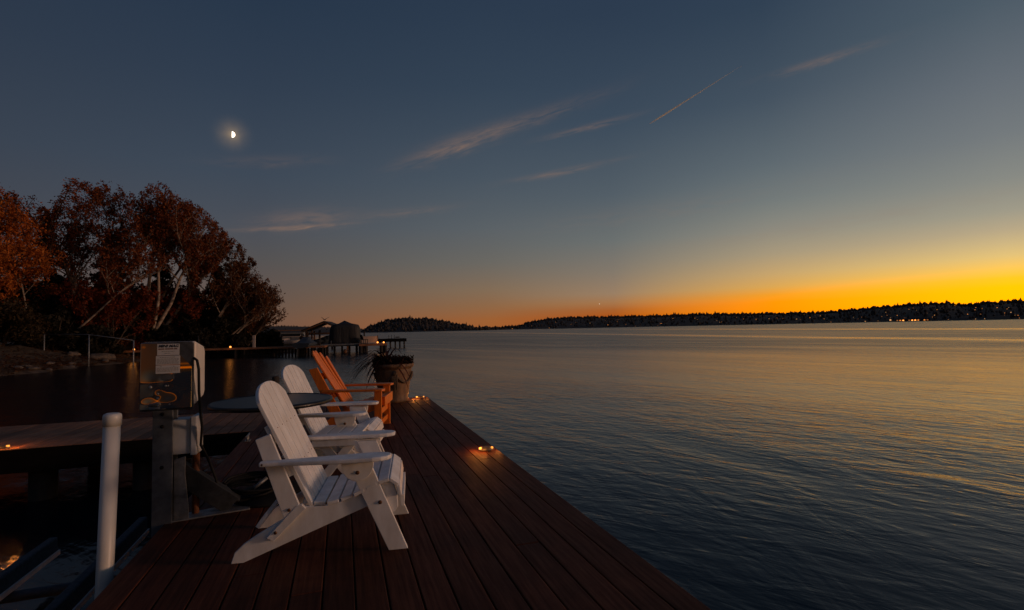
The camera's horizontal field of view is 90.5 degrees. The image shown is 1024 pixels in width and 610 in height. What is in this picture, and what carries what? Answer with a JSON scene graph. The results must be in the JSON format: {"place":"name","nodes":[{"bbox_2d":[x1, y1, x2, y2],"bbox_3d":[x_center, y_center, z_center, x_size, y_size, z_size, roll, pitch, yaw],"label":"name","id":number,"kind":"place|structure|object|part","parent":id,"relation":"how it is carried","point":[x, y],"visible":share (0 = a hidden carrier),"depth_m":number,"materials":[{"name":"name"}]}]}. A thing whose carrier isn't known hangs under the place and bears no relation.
{"place":"outdoors","nodes":[
{"label":"outdoors","id":0,"kind":"place"},
{"bbox_2d":[0,341,261,375],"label":"terrain","id":1,"kind":"structure","parent":0,"point":[10,350],"depth_m":32.74,"materials":[{"name":"brown soil"}]},
{"bbox_2d":[0,275,39,342],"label":"dark shrub","id":2,"kind":"object","parent":1,"relation":"on","point":[28,296],"visible":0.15,"depth_m":36.59,"materials":[{"name":"green plant"}]},
{"bbox_2d":[3,286,49,342],"bbox_3d":[-35.448,0.799,36.892,4.996,4.407,3.773,0,-3,-19],"label":"dark shrub","id":3,"kind":"object","parent":1,"relation":"on","point":[42,302],"visible":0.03,"depth_m":36.47,"materials":[{"name":"green plant"}]},
{"bbox_2d":[0,296,54,346],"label":"round bush","id":4,"kind":"object","parent":1,"relation":"on","point":[15,319],"visible":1,"depth_m":32.24,"materials":[{"name":"green plant"}]},
{"bbox_2d":[0,186,69,310],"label":"maple tree","id":5,"kind":"object","parent":1,"relation":"on","point":[10,250],"visible":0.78,"depth_m":34.38,"materials":[{"name":"orange plant"}]},
{"bbox_2d":[0,226,71,344],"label":"birch tree","id":6,"kind":"object","parent":1,"relation":"on","point":[29,243],"visible":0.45,"depth_m":35.56,"materials":[{"name":"orange plant"}]},
{"bbox_2d":[9,215,62,343],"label":"conifer tree","id":7,"kind":"object","parent":1,"relation":"on","point":[51,275],"visible":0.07,"depth_m":41.47,"materials":[{"name":"green plant"}]},
{"bbox_2d":[11,298,77,345],"bbox_3d":[-33.325,1.275,36.490,4.032,3.758,3.592,0,-3,-19],"label":"dark shrub","id":8,"kind":"object","parent":1,"relation":"on","point":[64,313],"visible":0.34,"depth_m":35.80,"materials":[{"name":"green plant"}]},
{"bbox_2d":[19,314,83,350],"bbox_3d":[-31.542,1.997,35.073,3.841,2.798,2.825,0,-3,-19],"label":"dark shrub","id":9,"kind":"object","parent":1,"relation":"on","point":[66,342],"visible":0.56,"depth_m":34.59,"materials":[{"name":"green plant"}]},
{"bbox_2d":[27,274,119,305],"bbox_3d":[-35.136,0.325,40.698,4.155,5.810,5.357,-2,-3,20],"label":"dark shrub","id":10,"kind":"object","parent":1,"relation":"on","point":[60,283],"visible":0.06,"depth_m":39.35,"materials":[{"name":"green plant"}]},
{"bbox_2d":[66,351,80,356],"bbox_3d":[-29.770,3.370,34.379,0.841,0.484,1.012,-2,-3,16],"label":"shore rock","id":11,"kind":"object","parent":1,"relation":"on","point":[73,353],"visible":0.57,"depth_m":34.17,"materials":[{"name":"grey stone"}]},
{"bbox_2d":[43,334,133,365],"bbox_3d":[-27.727,3.281,32.915,7.016,2.956,0.544,-2,-3,10],"label":"shore fence","id":12,"kind":"object","parent":1,"relation":"on","point":[88,357],"visible":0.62,"depth_m":32.61,"materials":[{"name":"metal"}]},
{"bbox_2d":[0,177,195,300],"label":"maple tree","id":13,"kind":"object","parent":1,"relation":"on","point":[75,229],"visible":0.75,"depth_m":38.97,"materials":[{"name":"red plant"}]},
{"bbox_2d":[87,353,115,359],"bbox_3d":[-28.543,3.655,35.279,1.530,0.654,1.354,0,-3,-25],"label":"shore rock","id":14,"kind":"object","parent":1,"relation":"on","point":[101,355],"visible":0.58,"depth_m":34.97,"materials":[{"name":"grey stone"}]},
{"bbox_2d":[52,264,162,353],"bbox_3d":[-29.555,0.440,37.303,4.685,6.728,6.168,-4,-4,43],"label":"red maple","id":15,"kind":"object","parent":1,"relation":"on","point":[111,310],"visible":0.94,"depth_m":36.94,"materials":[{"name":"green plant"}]},
{"bbox_2d":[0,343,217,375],"bbox_3d":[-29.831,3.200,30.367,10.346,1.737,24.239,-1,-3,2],"label":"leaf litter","id":16,"kind":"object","parent":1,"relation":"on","point":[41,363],"visible":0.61,"depth_m":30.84,"materials":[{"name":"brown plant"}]},
{"bbox_2d":[76,291,143,341],"bbox_3d":[-31.321,1.017,39.476,5.154,4.334,4.040,0,-3,-19],"label":"dark shrub","id":17,"kind":"object","parent":1,"relation":"on","point":[120,330],"visible":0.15,"depth_m":38.98,"materials":[{"name":"green plant"}]},
{"bbox_2d":[88,236,133,292],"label":"conifer tree","id":18,"kind":"object","parent":1,"relation":"on","point":[93,278],"visible":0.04,"depth_m":44.56,"materials":[{"name":"green plant"}]},
{"bbox_2d":[58,242,178,348],"bbox_3d":[-28.408,-0.742,36.209,7.366,7.904,4.184,0,-3,-19],"label":"birch tree","id":19,"kind":"object","parent":1,"relation":"on","point":[138,260],"visible":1,"depth_m":36.39,"materials":[{"name":"red plant"}]},
{"bbox_2d":[116,335,131,345],"bbox_3d":[-30.561,2.369,39.459,2.307,2.224,1.647,0,-3,-19],"label":"dry shrub","id":20,"kind":"object","parent":1,"relation":"on","point":[121,341],"visible":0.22,"depth_m":39.33,"materials":[{"name":"brown plant"}]},
{"bbox_2d":[130,329,150,349],"bbox_3d":[-29.061,2.556,40.211,2.019,2.333,1.604,0,-3,-19],"label":"red shrub","id":21,"kind":"object","parent":1,"relation":"on","point":[140,340],"visible":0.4,"depth_m":39.79,"materials":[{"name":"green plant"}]},
{"bbox_2d":[115,298,166,337],"bbox_3d":[-30.151,1.036,40.633,4.901,4.162,3.849,0,-3,-19],"label":"dark shrub","id":22,"kind":"object","parent":1,"relation":"on","point":[143,316],"visible":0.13,"depth_m":39.94,"materials":[{"name":"green plant"}]},
{"bbox_2d":[122,279,160,298],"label":"dark shrub","id":23,"kind":"object","parent":1,"relation":"on","point":[135,287],"visible":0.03,"depth_m":41.76,"materials":[{"name":"green plant"}]},
{"bbox_2d":[151,254,177,300],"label":"conifer tree","id":24,"kind":"object","parent":1,"relation":"on","point":[167,276],"visible":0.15,"depth_m":44.52,"materials":[{"name":"green plant"}]},
{"bbox_2d":[150,281,200,312],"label":"dark shrub","id":25,"kind":"object","parent":1,"relation":"on","point":[198,294],"visible":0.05,"depth_m":44.26,"materials":[{"name":"green plant"}]},
{"bbox_2d":[142,276,210,329],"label":"red maple","id":26,"kind":"object","parent":1,"relation":"on","point":[189,305],"visible":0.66,"depth_m":41.22,"materials":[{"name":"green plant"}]},
{"bbox_2d":[121,182,236,341],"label":"birch tree","id":27,"kind":"object","parent":1,"relation":"on","point":[159,245],"visible":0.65,"depth_m":40.58,"materials":[{"name":"red plant"}]},
{"bbox_2d":[167,217,235,311],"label":"birch tree","id":28,"kind":"object","parent":1,"relation":"on","point":[196,278],"visible":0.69,"depth_m":40.95,"materials":[{"name":"red plant"}]},
{"bbox_2d":[201,266,250,346],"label":"conifer tree","id":29,"kind":"object","parent":1,"relation":"on","point":[218,276],"visible":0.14,"depth_m":45.74,"materials":[{"name":"green plant"}]},
{"bbox_2d":[195,240,258,328],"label":"birch tree","id":30,"kind":"object","parent":1,"relation":"on","point":[236,271],"visible":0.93,"depth_m":42.58,"materials":[{"name":"red plant"}]},
{"bbox_2d":[225,329,256,346],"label":"dark shrub","id":31,"kind":"object","parent":1,"relation":"on","point":[248,338],"visible":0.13,"depth_m":43.94,"materials":[{"name":"green plant"}]},
{"bbox_2d":[197,274,287,352],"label":"shore tree","id":32,"kind":"object","parent":1,"relation":"on","point":[260,325],"visible":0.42,"depth_m":44.68,"materials":[{"name":"red plant"}]},
{"bbox_2d":[212,270,284,334],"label":"birch tree","id":33,"kind":"object","parent":1,"relation":"on","point":[263,302],"visible":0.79,"depth_m":43.42,"materials":[{"name":"red plant"}]},
{"bbox_2d":[243,287,268,349],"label":"conifer tree","id":34,"kind":"object","parent":1,"relation":"on","point":[249,304],"visible":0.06,"depth_m":50.19,"materials":[{"name":"green plant"}]},
{"bbox_2d":[248,328,283,353],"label":"dark shrub","id":35,"kind":"object","parent":1,"relation":"on","point":[271,338],"visible":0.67,"depth_m":47.38,"materials":[{"name":"green plant"}]},
{"bbox_2d":[280,340,298,350],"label":"runabout boat","id":36,"kind":"object","parent":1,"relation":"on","point":[288,343],"visible":0.22,"depth_m":50.82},
{"bbox_2d":[278,330,323,339],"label":"cabin boat","id":37,"kind":"object","parent":1,"relation":"on","point":[294,334],"visible":0.29,"depth_m":59.85,"materials":[{"name":"white wood"}]},
{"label":"window","id":38,"kind":"part","parent":37,"relation":"part of","materials":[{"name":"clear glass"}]},
{"bbox_2d":[284,335,318,340],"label":"runabout boat","id":39,"kind":"object","parent":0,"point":[300,337],"visible":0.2,"depth_m":52.37,"materials":[{"name":"white plastic"}]},
{"bbox_2d":[263,326,361,333],"bbox_3d":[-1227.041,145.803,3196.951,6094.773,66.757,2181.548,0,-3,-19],"label":"distant hills","id":40,"kind":"structure","parent":0,"point":[323,329],"depth_m":3383.23,"materials":[{"name":"plant"}]},
{"bbox_2d":[266,325,362,332],"bbox_3d":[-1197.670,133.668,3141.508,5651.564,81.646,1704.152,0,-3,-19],"label":"distant forest","id":41,"kind":"object","parent":40,"relation":"on","point":[294,328],"visible":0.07,"depth_m":3658.57,"materials":[{"name":"plant"}]},
{"bbox_2d":[0,319,1023,609],"bbox_3d":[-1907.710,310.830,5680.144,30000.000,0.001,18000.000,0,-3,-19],"label":"water","id":42,"kind":"structure","parent":0,"point":[810,467],"depth_m":7.81,"materials":[{"name":"blue liquid"}]},
{"bbox_2d":[0,517,149,609],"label":"boat lift cradle","id":43,"kind":"object","parent":42,"relation":"on","point":[78,592],"visible":0.91,"depth_m":3.42,"materials":[{"name":"metal"}]},
{"bbox_2d":[94,412,121,599],"bbox_3d":[-2.153,1.627,2.674,0.137,2.095,0.086,0,-3,-19],"label":"guide pole","id":44,"kind":"object","parent":42,"relation":"in","point":[108,498],"visible":1,"depth_m":2.68,"materials":[{"name":"white plastic"}]},
{"bbox_2d":[0,412,263,501],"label":"dock walkway","id":45,"kind":"structure","parent":42,"relation":"in","point":[41,454],"depth_m":6.02,"materials":[{"name":"wood"}]},
{"bbox_2d":[0,444,10,448],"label":"dock light","id":46,"kind":"object","parent":45,"relation":"on","point":[3,446],"visible":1,"depth_m":5.60,"materials":[{"name":"glass"}]},
{"bbox_2d":[123,335,326,357],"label":"wooden pier","id":47,"kind":"structure","parent":42,"relation":"in","point":[273,351],"depth_m":40.73,"materials":[{"name":"brown wood"}]},
{"bbox_2d":[272,376,278,383],"bbox_3d":[-3.816,2.914,8.193,0.106,3.515,0.106,0,-3,-19],"label":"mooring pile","id":48,"kind":"object","parent":42,"relation":"in","point":[275,379],"visible":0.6,"depth_m":8.23,"materials":[{"name":"brown wood"}]},
{"bbox_2d":[301,321,347,351],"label":"boathouse","id":49,"kind":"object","parent":42,"relation":"in","point":[317,326],"visible":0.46,"depth_m":48.65,"materials":[{"name":"brown wood"}]},
{"bbox_2d":[314,335,328,344],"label":"runabout boat","id":50,"kind":"object","parent":49,"relation":"hanging from","point":[324,339],"visible":0.31,"depth_m":49.24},
{"bbox_2d":[321,343,364,352],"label":"boat lift","id":51,"kind":"object","parent":42,"relation":"in","point":[349,345],"visible":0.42,"depth_m":46.06,"materials":[{"name":"metal"}]},
{"bbox_2d":[328,320,364,343],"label":"shrouded boat","id":52,"kind":"object","parent":51,"relation":"on","point":[344,332],"visible":0.91,"depth_m":46.42,"materials":[{"name":"grey fabric"}]},
{"bbox_2d":[359,343,386,352],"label":"wooden pier","id":53,"kind":"structure","parent":42,"relation":"in","point":[383,346],"depth_m":45.07,"materials":[{"name":"brown wood"}]},
{"bbox_2d":[360,335,367,343],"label":"patio chair","id":54,"kind":"object","parent":53,"relation":"on","point":[362,338],"visible":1,"depth_m":45.84,"materials":[{"name":"black wood"}]},
{"bbox_2d":[360,335,377,342],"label":"privacy screen","id":55,"kind":"object","parent":53,"relation":"on","point":[372,339],"visible":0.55,"depth_m":46.73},
{"bbox_2d":[378,335,406,347],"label":"swim platform","id":56,"kind":"structure","parent":42,"relation":"in","point":[396,339],"depth_m":57.76,"materials":[{"name":"metal"}]},
{"bbox_2d":[85,397,710,609],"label":"wooden dock","id":57,"kind":"object","parent":42,"relation":"in","point":[494,529],"visible":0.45,"depth_m":2.73,"materials":[{"name":"brown wood"}]},
{"bbox_2d":[139,336,249,537],"bbox_3d":[-2.047,1.602,3.334,0.570,2.800,0.460,0,-3,-19],"label":"boat lift control","id":58,"kind":"object","parent":57,"relation":"on","point":[172,378],"visible":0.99,"depth_m":3.26,"materials":[{"name":"grey metal"}]},
{"bbox_2d":[244,433,250,441],"bbox_3d":[-2.987,1.498,5.739,0.056,0.073,0.223,0,-3,-19],"label":"dock cleat","id":59,"kind":"object","parent":57,"relation":"on","point":[247,438],"visible":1,"depth_m":5.71,"materials":[{"name":"metal"}]},
{"bbox_2d":[222,471,273,502],"bbox_3d":[-1.804,1.324,3.724,0.695,0.176,0.322,1,-3,-33],"label":"cable coil","id":60,"kind":"object","parent":57,"relation":"on","point":[243,479],"visible":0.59,"depth_m":3.69,"materials":[{"name":"black rubber"}]},
{"bbox_2d":[207,393,332,507],"bbox_3d":[-1.789,1.064,3.799,0.850,0.708,0.850,0,-3,-19],"label":"round table","id":61,"kind":"object","parent":57,"relation":"on","point":[246,404],"visible":0.58,"depth_m":3.63,"materials":[{"name":"metal"}]},
{"bbox_2d":[231,381,408,563],"bbox_3d":[-1.086,0.905,3.021,0.908,0.923,0.778,-1,-3,-11],"label":"adirondack chair","id":62,"kind":"object","parent":57,"relation":"on","point":[372,477],"visible":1,"depth_m":2.79,"materials":[{"name":"white wood"}]},
{"bbox_2d":[267,365,383,475],"bbox_3d":[-1.619,0.988,4.527,0.908,0.923,0.778,-1,-3,-6],"label":"adirondack chair","id":63,"kind":"object","parent":57,"relation":"on","point":[313,420],"visible":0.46,"depth_m":4.43,"materials":[{"name":"white wood"}]},
{"bbox_2d":[312,424,368,476],"bbox_3d":[-1.356,1.212,4.052,0.385,0.421,0.510,-1,-3,-7],"label":"side table","id":64,"kind":"object","parent":57,"relation":"on","point":[346,446],"visible":0.36,"depth_m":3.86,"materials":[{"name":"white wood"}]},
{"bbox_2d":[309,350,393,424],"bbox_3d":[-2.000,1.050,6.324,0.929,0.984,0.800,-1,-3,-5],"label":"adirondack chair","id":65,"kind":"object","parent":57,"relation":"on","point":[340,391],"visible":0.77,"depth_m":6.10,"materials":[{"name":"orange paint"}]},
{"bbox_2d":[348,347,417,402],"bbox_3d":[-2.158,1.194,8.693,1.400,0.927,1.196,1,-3,-37],"label":"planter","id":66,"kind":"object","parent":57,"relation":"on","point":[396,371],"visible":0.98,"depth_m":8.53,"materials":[{"name":"ceramic"}]},
{"bbox_2d":[478,446,492,450],"bbox_3d":[-0.260,1.426,5.064,0.156,0.040,0.097,-1,-3,-13],"label":"dock light","id":67,"kind":"object","parent":57,"relation":"on","point":[486,448],"visible":1,"depth_m":5.03,"materials":[{"name":"glass"}]},
{"bbox_2d":[361,321,491,332],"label":"wooded headland","id":68,"kind":"structure","parent":42,"relation":"in","point":[419,329],"depth_m":1358.71,"materials":[{"name":"black plant"}]},
{"bbox_2d":[361,316,492,331],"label":"headland forest","id":69,"kind":"object","parent":68,"relation":"on","point":[426,321],"visible":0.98,"depth_m":1437.17,"materials":[{"name":"black plant"}]},
{"bbox_2d":[0,0,1023,328],"label":"sky","id":70,"kind":"structure","parent":0,"point":[491,163],"materials":[{"name":"blue"}]},
{"bbox_2d":[651,67,738,122],"bbox_3d":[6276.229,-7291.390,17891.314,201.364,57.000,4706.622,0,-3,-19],"label":"contrail","id":71,"kind":"object","parent":70,"relation":"in","point":[684,101],"visible":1,"depth_m":18353.17,"materials":[{"name":"white"}]},
{"bbox_2d":[494,303,1023,329],"bbox_3d":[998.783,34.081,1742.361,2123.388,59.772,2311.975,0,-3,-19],"label":"shore hills","id":72,"kind":"structure","parent":0,"point":[967,314],"depth_m":1618.88,"materials":[{"name":"black plant"}]},
{"bbox_2d":[489,297,1023,329],"bbox_3d":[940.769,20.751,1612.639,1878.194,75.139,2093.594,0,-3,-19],"label":"shore forest","id":73,"kind":"object","parent":72,"relation":"on","point":[947,303],"visible":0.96,"depth_m":1741.66,"materials":[{"name":"black plant"}]},
{"bbox_2d":[890,318,930,321],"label":"waterfront building","id":74,"kind":"structure","parent":72,"relation":"on","point":[909,319],"depth_m":1330.38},
{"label":"boat lift","id":75,"kind":"object","parent":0,"visible":0},
{"bbox_2d":[292,337,316,348],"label":"runabout boat","id":76,"kind":"object","parent":75,"relation":"on","point":[304,342],"visible":0.94,"depth_m":40.97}
]}

